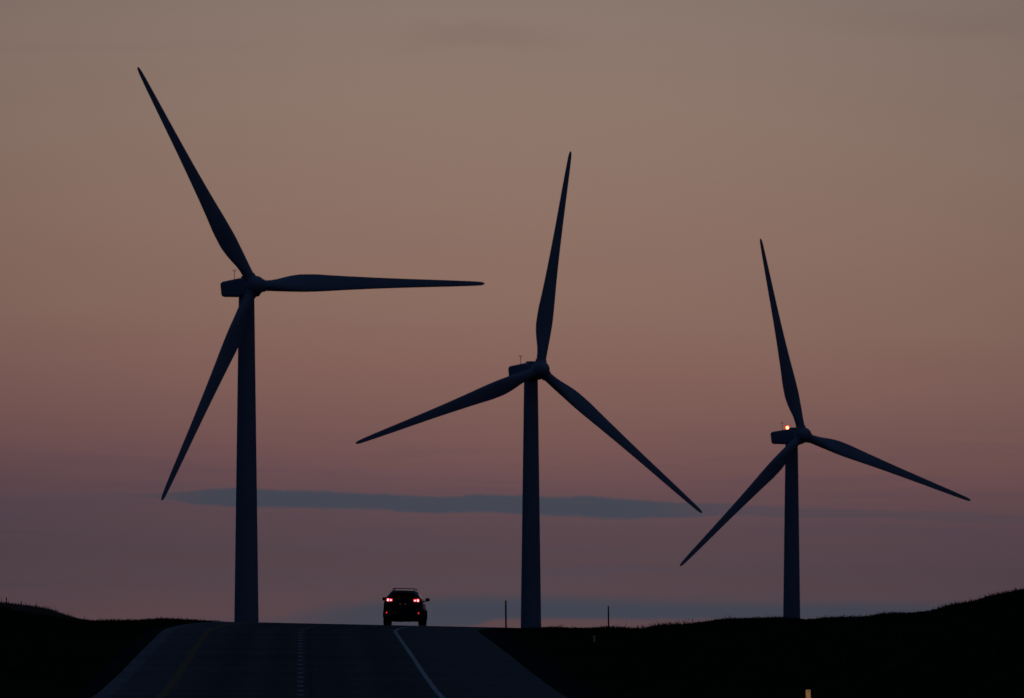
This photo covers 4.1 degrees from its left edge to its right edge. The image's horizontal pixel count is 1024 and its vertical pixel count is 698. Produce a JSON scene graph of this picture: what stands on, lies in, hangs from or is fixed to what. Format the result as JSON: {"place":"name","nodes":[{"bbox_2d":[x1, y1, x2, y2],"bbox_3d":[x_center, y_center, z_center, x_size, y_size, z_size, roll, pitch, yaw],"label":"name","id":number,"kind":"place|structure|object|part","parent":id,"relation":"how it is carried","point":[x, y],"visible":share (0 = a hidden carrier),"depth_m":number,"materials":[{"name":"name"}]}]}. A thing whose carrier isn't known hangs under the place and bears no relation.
{"place":"outdoors","nodes":[
{"label":"outdoors","id":0,"kind":"place"},
{"bbox_2d":[28,613,222,622],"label":"grass","id":1,"kind":"structure","parent":0,"point":[200,620],"depth_m":678.63,"materials":[{"name":"black plant"}]},
{"bbox_2d":[92,622,566,697],"bbox_3d":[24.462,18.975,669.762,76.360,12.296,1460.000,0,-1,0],"label":"road","id":2,"kind":"structure","parent":0,"point":[246,660],"depth_m":443.95,"materials":[{"name":"grey asphalt"}]},
{"bbox_2d":[382,588,429,625],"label":"car","id":3,"kind":"object","parent":2,"relation":"on","point":[404,606],"visible":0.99,"depth_m":669.91,"materials":[{"name":"paint"}]},
{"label":"rear window","id":4,"kind":"part","parent":3,"relation":"part of","materials":[{"name":"black glass"}]},
{"bbox_2d":[0,587,1023,697],"bbox_3d":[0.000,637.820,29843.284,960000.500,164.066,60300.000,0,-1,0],"label":"ground","id":5,"kind":"structure","parent":0,"point":[679,633],"depth_m":444.67,"materials":[{"name":"black plant"}]},
{"bbox_2d":[0,597,105,620],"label":"hill grass","id":6,"kind":"structure","parent":5,"relation":"on","point":[32,609],"depth_m":1248.61,"materials":[{"name":"black plant"}]},
{"bbox_2d":[68,623,191,697],"bbox_3d":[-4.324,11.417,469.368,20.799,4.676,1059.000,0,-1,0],"label":"gravel verge","id":7,"kind":"structure","parent":5,"relation":"on","point":[108,675],"depth_m":443.89,"materials":[{"name":"grey gravel"}]},
{"bbox_2d":[137,67,484,621],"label":"wind turbine","id":8,"kind":"object","parent":5,"relation":"on","point":[248,287],"visible":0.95,"depth_m":2265.05,"materials":[{"name":"paint"}]},
{"bbox_2d":[0,587,1023,640],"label":"grass","id":9,"kind":"structure","parent":5,"relation":"on","point":[102,624],"depth_m":568.92,"materials":[{"name":"black plant"}]},
{"bbox_2d":[356,151,701,627],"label":"wind turbine","id":10,"kind":"object","parent":5,"relation":"on","point":[529,374],"visible":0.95,"depth_m":2552.06,"materials":[{"name":"paint"}]},
{"bbox_2d":[478,628,601,697],"bbox_3d":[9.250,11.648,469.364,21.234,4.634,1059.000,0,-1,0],"label":"gravel verge","id":11,"kind":"structure","parent":5,"relation":"on","point":[543,673],"depth_m":443.73,"materials":[{"name":"grey gravel"}]},
{"bbox_2d":[505,601,506,627],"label":"marker post","id":12,"kind":"object","parent":11,"relation":"on","point":[505,614],"visible":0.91,"depth_m":639.91,"materials":[{"name":"metal"}]},
{"bbox_2d":[593,635,594,652],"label":"reflector post","id":13,"kind":"object","parent":5,"relation":"on","point":[594,643],"visible":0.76,"depth_m":479.91,"materials":[{"name":"metal"}]},
{"bbox_2d":[806,690,810,697],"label":"delineator","id":14,"kind":"object","parent":5,"relation":"on","point":[808,694],"visible":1,"depth_m":283.94},
{"bbox_2d":[680,239,970,618],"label":"wind turbine","id":15,"kind":"object","parent":5,"relation":"on","point":[792,439],"visible":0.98,"depth_m":2833.09,"materials":[{"name":"paint"}]},
{"bbox_2d":[0,0,1023,628],"label":"sky","id":16,"kind":"structure","parent":0,"point":[873,150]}
]}

